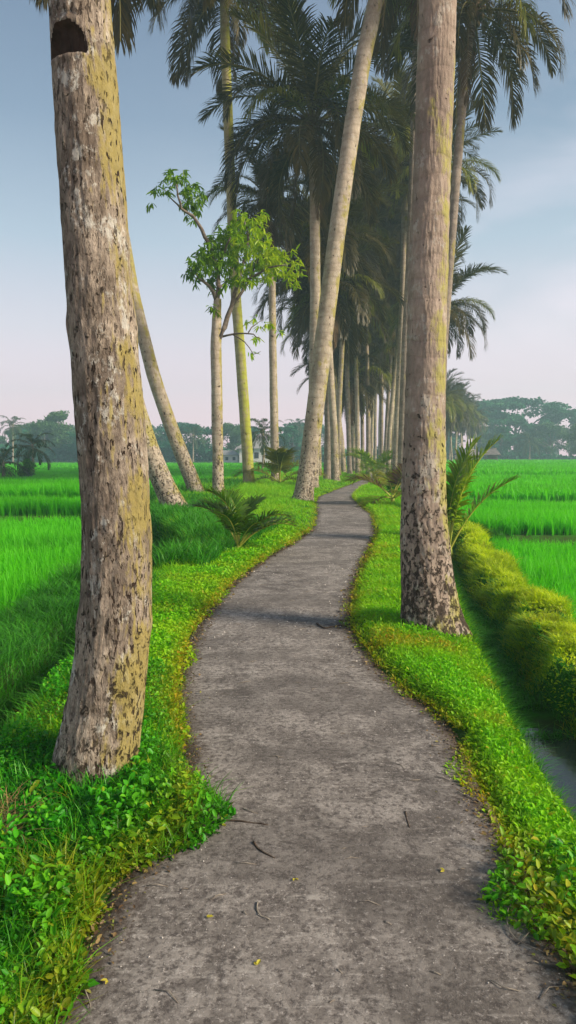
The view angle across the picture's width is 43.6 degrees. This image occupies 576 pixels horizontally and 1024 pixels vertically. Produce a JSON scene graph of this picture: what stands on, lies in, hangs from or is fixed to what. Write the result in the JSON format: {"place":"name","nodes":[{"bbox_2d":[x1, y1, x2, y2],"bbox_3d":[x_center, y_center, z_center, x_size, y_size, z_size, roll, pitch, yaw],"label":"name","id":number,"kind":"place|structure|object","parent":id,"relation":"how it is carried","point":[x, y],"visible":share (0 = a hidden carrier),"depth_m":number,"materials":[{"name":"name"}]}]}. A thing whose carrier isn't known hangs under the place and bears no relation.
{"place":"outdoors","nodes":[
{"label":"outdoors","id":0,"kind":"place"},
{"bbox_2d":[223,450,238,462],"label":"village house","id":1,"kind":"structure","parent":0,"point":[231,456],"depth_m":149.86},
{"bbox_2d":[236,438,270,462],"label":"village house","id":2,"kind":"structure","parent":0,"point":[257,455],"depth_m":147.05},
{"bbox_2d":[0,459,575,1023],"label":"ground","id":3,"kind":"structure","parent":0,"point":[542,717],"depth_m":5.45,"materials":[{"name":"plant"}]},
{"bbox_2d":[0,415,29,461],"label":"coconut palm","id":4,"kind":"object","parent":3,"relation":"on","point":[14,428],"visible":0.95,"depth_m":148.82,"materials":[{"name":"green plant"}]},
{"bbox_2d":[0,444,35,477],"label":"coconut palm","id":5,"kind":"object","parent":3,"relation":"on","point":[3,469],"visible":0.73,"depth_m":49.81,"materials":[{"name":"green plant"}]},
{"bbox_2d":[17,458,36,476],"bbox_3d":[-18.080,-2.903,49.955,1.340,1.742,0.996,-2,5,-18],"label":"shrub","id":6,"kind":"object","parent":3,"relation":"on","point":[28,463],"visible":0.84,"depth_m":49.75,"materials":[{"name":"green plant"}]},
{"bbox_2d":[0,773,56,860],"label":"dry grass","id":7,"kind":"structure","parent":3,"relation":"on","point":[7,808],"depth_m":2.76,"materials":[{"name":"plant"}]},
{"bbox_2d":[10,425,46,450],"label":"broadleaf tree","id":8,"kind":"object","parent":3,"relation":"on","point":[17,437],"visible":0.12,"depth_m":175.66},
{"bbox_2d":[5,433,55,469],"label":"coconut palm","id":9,"kind":"object","parent":3,"relation":"on","point":[32,448],"visible":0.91,"depth_m":57.54,"materials":[{"name":"green plant"}]},
{"bbox_2d":[0,512,80,619],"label":"rice plants","id":10,"kind":"object","parent":3,"relation":"on","point":[29,548],"visible":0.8,"depth_m":12.28,"materials":[{"name":"green plant"}]},
{"bbox_2d":[0,493,80,516],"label":"rice plants","id":11,"kind":"object","parent":3,"relation":"on","point":[43,506],"visible":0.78,"depth_m":18.93,"materials":[{"name":"green plant"}]},
{"bbox_2d":[22,419,62,461],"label":"broadleaf tree","id":12,"kind":"object","parent":3,"relation":"on","point":[37,425],"visible":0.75,"depth_m":168.00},
{"bbox_2d":[34,422,72,452],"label":"broadleaf tree","id":13,"kind":"object","parent":3,"relation":"on","point":[55,433],"visible":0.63,"depth_m":169.66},
{"bbox_2d":[42,410,71,460],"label":"broadleaf tree","id":14,"kind":"object","parent":3,"relation":"on","point":[58,416],"visible":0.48,"depth_m":172.47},
{"bbox_2d":[0,477,151,499],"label":"rice plants","id":15,"kind":"object","parent":3,"relation":"on","point":[60,487],"visible":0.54,"depth_m":21.75,"materials":[{"name":"green plant"}]},
{"bbox_2d":[0,515,195,774],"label":"bank grass","id":16,"kind":"structure","parent":3,"relation":"on","point":[27,629],"depth_m":6.62,"materials":[{"name":"plant"}]},
{"bbox_2d":[47,0,152,788],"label":"coconut palm","id":17,"kind":"object","parent":3,"relation":"on","point":[102,719],"visible":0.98,"depth_m":3.01,"materials":[{"name":"brown plant"}]},
{"bbox_2d":[35,0,204,492],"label":"coconut palm","id":18,"kind":"object","parent":3,"relation":"on","point":[190,476],"visible":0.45,"depth_m":23.11,"materials":[{"name":"brown plant"}]},
{"bbox_2d":[0,654,241,1023],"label":"ground cover","id":19,"kind":"object","parent":3,"relation":"on","point":[28,882],"visible":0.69,"depth_m":2.66,"materials":[{"name":"green plant"}]},
{"bbox_2d":[29,0,214,506],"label":"coconut palm","id":20,"kind":"object","parent":3,"relation":"on","point":[166,489],"visible":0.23,"depth_m":17.88,"materials":[{"name":"brown plant"}]},
{"bbox_2d":[22,477,285,591],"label":"tall grass","id":21,"kind":"structure","parent":3,"relation":"on","point":[196,521],"depth_m":11.65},
{"bbox_2d":[0,495,318,758],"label":"verge grass","id":22,"kind":"structure","parent":3,"relation":"on","point":[219,573],"depth_m":7.41,"materials":[{"name":"plant"}]},
{"bbox_2d":[0,468,323,485],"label":"rice plants","id":23,"kind":"object","parent":3,"relation":"on","point":[62,473],"visible":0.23,"depth_m":54.44,"materials":[{"name":"green plant"}]},
{"bbox_2d":[5,462,346,469],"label":"rice plants","id":24,"kind":"object","parent":3,"relation":"on","point":[202,465],"visible":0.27,"depth_m":93.14,"materials":[{"name":"green plant"}]},
{"bbox_2d":[155,422,200,439],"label":"broadleaf tree","id":25,"kind":"object","parent":3,"relation":"on","point":[160,430],"visible":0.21,"depth_m":226.10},
{"bbox_2d":[164,424,211,442],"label":"broadleaf tree","id":26,"kind":"object","parent":3,"relation":"on","point":[189,426],"visible":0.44,"depth_m":186.84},
{"bbox_2d":[0,440,383,461],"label":"undergrowth","id":27,"kind":"object","parent":3,"relation":"on","point":[70,455],"visible":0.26,"depth_m":167.64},
{"bbox_2d":[181,426,208,461],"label":"coconut palm","id":28,"kind":"object","parent":3,"relation":"on","point":[193,438],"visible":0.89,"depth_m":163.94,"materials":[{"name":"green plant"}]},
{"bbox_2d":[186,434,212,461],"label":"broadleaf tree","id":29,"kind":"object","parent":3,"relation":"on","point":[207,443],"visible":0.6,"depth_m":167.09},
{"bbox_2d":[130,0,309,482],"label":"coconut palm","id":30,"kind":"object","parent":3,"relation":"on","point":[226,39],"visible":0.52,"depth_m":31.31,"materials":[{"name":"green plant"}]},
{"bbox_2d":[146,168,307,494],"bbox_3d":[-1.768,-4.995,20.909,4.687,9.623,2.914,0,5,0],"label":"broadleaf tree","id":31,"kind":"object","parent":3,"relation":"on","point":[267,265],"visible":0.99,"depth_m":20.69,"materials":[{"name":"green plant"}]},
{"bbox_2d":[223,422,239,449],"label":"broadleaf tree","id":32,"kind":"object","parent":3,"relation":"on","point":[227,428],"visible":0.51,"depth_m":182.06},
{"bbox_2d":[226,430,240,452],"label":"broadleaf tree","id":33,"kind":"object","parent":3,"relation":"on","point":[235,437],"visible":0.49,"depth_m":174.15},
{"bbox_2d":[190,485,301,547],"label":"young coconut palm","id":34,"kind":"object","parent":3,"relation":"on","point":[233,519],"visible":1,"depth_m":10.54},
{"bbox_2d":[154,466,375,506],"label":"verge grass","id":35,"kind":"structure","parent":3,"relation":"on","point":[266,487],"depth_m":27.80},
{"bbox_2d":[199,98,333,480],"bbox_3d":[-1.118,-9.625,33.392,5.860,16.843,6.188,-4,6,-41],"label":"coconut palm","id":36,"kind":"object","parent":3,"relation":"on","point":[288,232],"visible":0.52,"depth_m":33.17,"materials":[{"name":"green plant"}]},
{"bbox_2d":[250,418,285,468],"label":"coconut palm","id":37,"kind":"object","parent":3,"relation":"on","point":[263,438],"visible":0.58,"depth_m":74.13,"materials":[{"name":"green plant"}]},
{"bbox_2d":[228,445,328,483],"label":"young coconut palm","id":38,"kind":"object","parent":3,"relation":"on","point":[279,457],"visible":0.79,"depth_m":30.88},
{"bbox_2d":[279,424,302,461],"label":"broadleaf tree","id":39,"kind":"object","parent":3,"relation":"on","point":[293,433],"visible":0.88,"depth_m":163.72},
{"bbox_2d":[184,0,416,487],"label":"coconut palm","id":40,"kind":"object","parent":3,"relation":"on","point":[307,150],"visible":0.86,"depth_m":27.93,"materials":[{"name":"green plant"}]},
{"bbox_2d":[241,187,388,475],"bbox_3d":[1.108,-10.010,40.457,8.932,16.481,8.999,0,5,0],"label":"coconut palm","id":41,"kind":"object","parent":3,"relation":"on","point":[308,326],"visible":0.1,"depth_m":39.55,"materials":[{"name":"green plant"}]},
{"bbox_2d":[264,278,380,471],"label":"coconut palm","id":42,"kind":"object","parent":3,"relation":"on","point":[335,365],"visible":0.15,"depth_m":49.39,"materials":[{"name":"green plant"}]},
{"bbox_2d":[251,209,403,479],"bbox_3d":[1.971,-8.687,37.566,7.668,14.272,7.542,2,5,27],"label":"coconut palm","id":43,"kind":"object","parent":3,"relation":"on","point":[350,312],"visible":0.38,"depth_m":37.17,"materials":[{"name":"green plant"}]},
{"bbox_2d":[251,135,407,481],"bbox_3d":[2.048,-9.815,36.472,8.144,16.709,8.330,0,5,0],"label":"coconut palm","id":44,"kind":"object","parent":3,"relation":"on","point":[350,257],"visible":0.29,"depth_m":35.78,"materials":[{"name":"green plant"}]},
{"bbox_2d":[289,319,395,471],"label":"coconut palm","id":45,"kind":"object","parent":3,"relation":"on","point":[363,397],"visible":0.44,"depth_m":52.86,"materials":[{"name":"green plant"}]},
{"bbox_2d":[291,292,397,471],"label":"coconut palm","id":46,"kind":"object","parent":3,"relation":"on","point":[373,375],"visible":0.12,"depth_m":54.40,"materials":[{"name":"green plant"}]},
{"bbox_2d":[291,231,399,474],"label":"coconut palm","id":47,"kind":"object","parent":3,"relation":"on","point":[384,331],"visible":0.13,"depth_m":47.38,"materials":[{"name":"green plant"}]},
{"bbox_2d":[291,150,399,473],"bbox_3d":[3.729,-13.649,49.047,8.444,22.332,8.342,0,5,0],"label":"coconut palm","id":48,"kind":"object","parent":3,"relation":"on","point":[357,418],"visible":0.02,"depth_m":49.42,"materials":[{"name":"brown plant"}]},
{"bbox_2d":[292,174,406,475],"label":"coconut palm","id":49,"kind":"object","parent":3,"relation":"on","point":[372,261],"visible":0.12,"depth_m":43.28,"materials":[{"name":"green plant"}]},
{"bbox_2d":[331,161,399,473],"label":"coconut palm","id":50,"kind":"object","parent":3,"relation":"on","point":[368,436],"visible":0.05,"depth_m":51.31,"materials":[{"name":"brown plant"}]},
{"bbox_2d":[341,445,392,477],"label":"young coconut palm","id":51,"kind":"object","parent":3,"relation":"on","point":[370,463],"visible":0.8,"depth_m":43.84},
{"bbox_2d":[360,283,380,470],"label":"coconut palm","id":52,"kind":"object","parent":3,"relation":"on","point":[362,435],"visible":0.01,"depth_m":59.55,"materials":[{"name":"brown plant"}]},
{"bbox_2d":[340,462,401,506],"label":"young coconut palm","id":53,"kind":"object","parent":3,"relation":"on","point":[394,476],"visible":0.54,"depth_m":21.09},
{"bbox_2d":[370,361,374,459],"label":"coconut palm","id":54,"kind":"object","parent":3,"relation":"on","point":[372,430],"depth_m":65.49,"materials":[{"name":"brown plant"}]},
{"bbox_2d":[351,477,400,501],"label":"verge grass","id":55,"kind":"structure","parent":3,"relation":"on","point":[370,489],"depth_m":25.42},
{"bbox_2d":[362,350,391,464],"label":"coconut palm","id":56,"kind":"object","parent":3,"relation":"on","point":[375,429],"visible":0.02,"depth_m":75.37,"materials":[{"name":"brown plant"}]},
{"bbox_2d":[376,192,387,470],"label":"coconut palm","id":57,"kind":"object","parent":3,"relation":"on","point":[381,424],"depth_m":61.43,"materials":[{"name":"brown plant"}]},
{"bbox_2d":[368,274,396,471],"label":"coconut palm","id":58,"kind":"object","parent":3,"relation":"on","point":[387,412],"visible":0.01,"depth_m":59.41,"materials":[{"name":"brown plant"}]},
{"bbox_2d":[377,384,395,465],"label":"coconut palm","id":59,"kind":"object","parent":3,"relation":"on","point":[379,425],"visible":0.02,"depth_m":84.39,"materials":[{"name":"brown plant"}]},
{"bbox_2d":[292,0,494,500],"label":"coconut palm","id":60,"kind":"object","parent":3,"relation":"on","point":[368,47],"visible":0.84,"depth_m":21.65,"materials":[{"name":"beige plant"}]},
{"bbox_2d":[337,52,467,469],"bbox_3d":[6.127,-13.698,41.372,8.230,23.706,8.418,0,5,0],"label":"coconut palm","id":61,"kind":"object","parent":3,"relation":"on","point":[398,148],"visible":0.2,"depth_m":40.70,"materials":[{"name":"green plant"}]},
{"bbox_2d":[327,0,493,488],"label":"coconut palm","id":62,"kind":"object","parent":3,"relation":"on","point":[402,378],"visible":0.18,"depth_m":32.32,"materials":[{"name":"brown plant"}]},
{"bbox_2d":[368,275,455,466],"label":"coconut palm","id":63,"kind":"object","parent":3,"relation":"on","point":[394,333],"visible":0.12,"depth_m":56.52,"materials":[{"name":"green plant"}]},
{"bbox_2d":[367,194,464,307],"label":"coconut palm","id":64,"kind":"object","parent":3,"relation":"on","point":[397,288],"visible":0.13,"depth_m":50.27,"materials":[{"name":"green plant"}]},
{"bbox_2d":[363,166,477,472],"bbox_3d":[7.926,-13.128,49.125,9.600,21.358,8.218,0,5,0],"label":"coconut palm","id":65,"kind":"object","parent":3,"relation":"on","point":[393,387],"visible":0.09,"depth_m":49.16,"materials":[{"name":"green plant"}]},
{"bbox_2d":[400,0,472,638],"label":"coconut palm","id":66,"kind":"object","parent":3,"relation":"on","point":[429,597],"visible":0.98,"depth_m":5.77,"materials":[{"name":"brown plant"}]},
{"bbox_2d":[371,83,502,233],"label":"coconut palm","id":67,"kind":"object","parent":3,"relation":"on","point":[465,181],"visible":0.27,"depth_m":38.08,"materials":[{"name":"green plant"}]},
{"bbox_2d":[385,224,508,361],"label":"coconut palm","id":68,"kind":"object","parent":3,"relation":"on","point":[457,304],"visible":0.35,"depth_m":44.31,"materials":[{"name":"green plant"}]},
{"bbox_2d":[446,437,459,458],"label":"broadleaf tree","id":69,"kind":"object","parent":3,"relation":"on","point":[448,443],"visible":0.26,"depth_m":185.70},
{"bbox_2d":[339,494,575,953],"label":"verge grass","id":70,"kind":"structure","parent":3,"relation":"on","point":[536,813],"depth_m":4.30,"materials":[{"name":"plant"}]},
{"bbox_2d":[446,368,471,424],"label":"coconut palm","id":71,"kind":"object","parent":3,"relation":"on","point":[448,375],"visible":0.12,"depth_m":85.81,"materials":[{"name":"green plant"}]},
{"bbox_2d":[446,375,471,433],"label":"coconut palm","id":72,"kind":"object","parent":3,"relation":"on","point":[457,420],"visible":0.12,"depth_m":92.13,"materials":[{"name":"green plant"}]},
{"bbox_2d":[446,382,472,460],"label":"coconut palm","id":73,"kind":"object","parent":3,"relation":"on","point":[452,427],"visible":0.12,"depth_m":97.33,"materials":[{"name":"green plant"}]},
{"bbox_2d":[446,388,472,440],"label":"coconut palm","id":74,"kind":"object","parent":3,"relation":"on","point":[450,433],"visible":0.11,"depth_m":102.44,"materials":[{"name":"green plant"}]},
{"bbox_2d":[446,371,473,431],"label":"coconut palm","id":75,"kind":"object","parent":3,"relation":"on","point":[449,414],"visible":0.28,"depth_m":80.55,"materials":[{"name":"green plant"}]},
{"bbox_2d":[448,385,473,459],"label":"coconut palm","id":76,"kind":"object","parent":3,"relation":"on","point":[461,421],"visible":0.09,"depth_m":113.76,"materials":[{"name":"green plant"}]},
{"bbox_2d":[449,382,477,459],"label":"coconut palm","id":77,"kind":"object","parent":3,"relation":"on","point":[468,417],"visible":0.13,"depth_m":108.91,"materials":[{"name":"green plant"}]},
{"bbox_2d":[448,408,482,445],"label":"coconut palm","id":78,"kind":"object","parent":3,"relation":"on","point":[469,430],"visible":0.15,"depth_m":135.96,"materials":[{"name":"green plant"}]},
{"bbox_2d":[454,385,480,459],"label":"coconut palm","id":79,"kind":"object","parent":3,"relation":"on","point":[461,428],"visible":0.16,"depth_m":119.81,"materials":[{"name":"green plant"}]},
{"bbox_2d":[452,391,482,448],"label":"coconut palm","id":80,"kind":"object","parent":3,"relation":"on","point":[479,414],"visible":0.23,"depth_m":130.75,"materials":[{"name":"green plant"}]},
{"bbox_2d":[457,400,486,442],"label":"coconut palm","id":81,"kind":"object","parent":3,"relation":"on","point":[483,419],"visible":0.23,"depth_m":141.17,"materials":[{"name":"green plant"}]},
{"bbox_2d":[380,0,575,393],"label":"coconut palm","id":82,"kind":"object","parent":3,"relation":"on","point":[470,15],"visible":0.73,"depth_m":25.06,"materials":[{"name":"green plant"}]},
{"bbox_2d":[465,399,490,448],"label":"coconut palm","id":83,"kind":"object","parent":3,"relation":"on","point":[484,417],"visible":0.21,"depth_m":151.47,"materials":[{"name":"green plant"}]},
{"bbox_2d":[470,430,486,452],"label":"broadleaf tree","id":84,"kind":"object","parent":3,"relation":"on","point":[480,442],"visible":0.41,"depth_m":189.22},
{"bbox_2d":[446,433,521,559],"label":"young coconut palm","id":85,"kind":"object","parent":3,"relation":"on","point":[458,478],"visible":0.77,"depth_m":12.24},
{"bbox_2d":[484,448,500,459],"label":"field hut","id":86,"kind":"object","parent":3,"relation":"on","point":[493,453],"visible":0.73,"depth_m":113.10,"materials":[{"name":"grey wood"}]},
{"bbox_2d":[475,523,522,558],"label":"tall grass","id":87,"kind":"structure","parent":3,"relation":"on","point":[498,533],"depth_m":16.11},
{"bbox_2d":[488,425,516,458],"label":"broadleaf tree","id":88,"kind":"object","parent":3,"relation":"on","point":[502,430],"visible":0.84,"depth_m":186.66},
{"bbox_2d":[479,409,534,450],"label":"broadleaf tree","id":89,"kind":"object","parent":3,"relation":"on","point":[504,418],"visible":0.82,"depth_m":199.03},
{"bbox_2d":[446,463,575,475],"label":"rice plants","id":90,"kind":"object","parent":3,"relation":"on","point":[535,468],"visible":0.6,"depth_m":47.51,"materials":[{"name":"green plant"}]},
{"bbox_2d":[446,445,575,458],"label":"undergrowth","id":91,"kind":"object","parent":3,"relation":"on","point":[512,455],"visible":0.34,"depth_m":187.27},
{"bbox_2d":[446,459,575,464],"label":"rice plants","id":92,"kind":"object","parent":3,"relation":"on","point":[524,461],"visible":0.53,"depth_m":93.61,"materials":[{"name":"green plant"}]},
{"bbox_2d":[446,471,575,501],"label":"rice plants","id":93,"kind":"object","parent":3,"relation":"on","point":[550,487],"visible":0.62,"depth_m":25.94,"materials":[{"name":"green plant"}]},
{"bbox_2d":[450,515,575,738],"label":"mound grass","id":94,"kind":"structure","parent":3,"relation":"on","point":[497,564],"depth_m":7.57,"materials":[{"name":"plant"}]},
{"bbox_2d":[452,526,575,830],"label":"bank grass","id":95,"kind":"structure","parent":3,"relation":"on","point":[497,654],"depth_m":5.96,"materials":[{"name":"plant"}]},
{"bbox_2d":[502,432,525,451],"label":"broadleaf tree","id":96,"kind":"object","parent":3,"relation":"on","point":[518,440],"visible":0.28,"depth_m":204.38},
{"bbox_2d":[457,496,575,535],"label":"rice plants","id":97,"kind":"object","parent":3,"relation":"on","point":[529,517],"visible":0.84,"depth_m":17.01,"materials":[{"name":"green plant"}]},
{"bbox_2d":[477,396,571,451],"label":"broadleaf tree","id":98,"kind":"object","parent":3,"relation":"on","point":[513,403],"visible":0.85,"depth_m":206.89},
{"bbox_2d":[476,825,575,978],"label":"ground cover","id":99,"kind":"object","parent":3,"relation":"on","point":[515,875],"visible":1,"depth_m":2.39,"materials":[{"name":"green plant"}]},
{"bbox_2d":[514,432,544,458],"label":"coconut palm","id":100,"kind":"object","parent":3,"relation":"on","point":[528,444],"visible":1,"depth_m":175.94,"materials":[{"name":"green plant"}]},
{"bbox_2d":[492,534,575,622],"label":"rice plants","id":101,"kind":"object","parent":3,"relation":"on","point":[546,566],"visible":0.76,"depth_m":12.21,"materials":[{"name":"green plant"}]},
{"bbox_2d":[519,419,560,453],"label":"broadleaf tree","id":102,"kind":"object","parent":3,"relation":"on","point":[529,430],"visible":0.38,"depth_m":198.38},
{"bbox_2d":[527,422,570,454],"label":"broadleaf tree","id":103,"kind":"object","parent":3,"relation":"on","point":[547,428],"visible":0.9,"depth_m":192.73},
{"bbox_2d":[535,409,575,455],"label":"broadleaf tree","id":104,"kind":"object","parent":3,"relation":"on","point":[571,414],"visible":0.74,"depth_m":211.89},
{"bbox_2d":[562,424,575,453],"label":"broadleaf tree","id":105,"kind":"object","parent":3,"relation":"on","point":[572,436],"visible":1,"depth_m":165.38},
{"bbox_2d":[0,0,575,456],"label":"sky","id":106,"kind":"structure","parent":0,"point":[529,232],"materials":[{"name":"blue"}]},
{"bbox_2d":[285,418,304,450],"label":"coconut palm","id":107,"kind":"object","parent":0,"point":[299,429],"visible":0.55,"depth_m":187.11,"materials":[{"name":"green plant"}]},
{"bbox_2d":[54,469,575,1023],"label":"path","id":108,"kind":"structure","parent":0,"point":[312,933],"depth_m":2.62,"materials":[{"name":"concrete"}]},
{"bbox_2d":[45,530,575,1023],"bbox_3d":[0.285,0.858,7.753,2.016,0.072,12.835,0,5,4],"label":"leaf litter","id":109,"kind":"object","parent":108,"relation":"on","point":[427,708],"visible":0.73,"depth_m":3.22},
{"bbox_2d":[91,507,559,1022],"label":"grit","id":110,"kind":"object","parent":108,"relation":"on","point":[276,744],"visible":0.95,"depth_m":4.98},
{"bbox_2d":[506,903,542,951],"bbox_3d":[0.727,1.305,2.270,0.076,0.008,0.236,0,5,0],"label":"fallen twig","id":111,"kind":"object","parent":108,"relation":"on","point":[513,935],"visible":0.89,"depth_m":2.23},
{"bbox_2d":[521,728,575,814],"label":"ditch water","id":112,"kind":"structure","parent":0,"point":[564,752],"depth_m":4.57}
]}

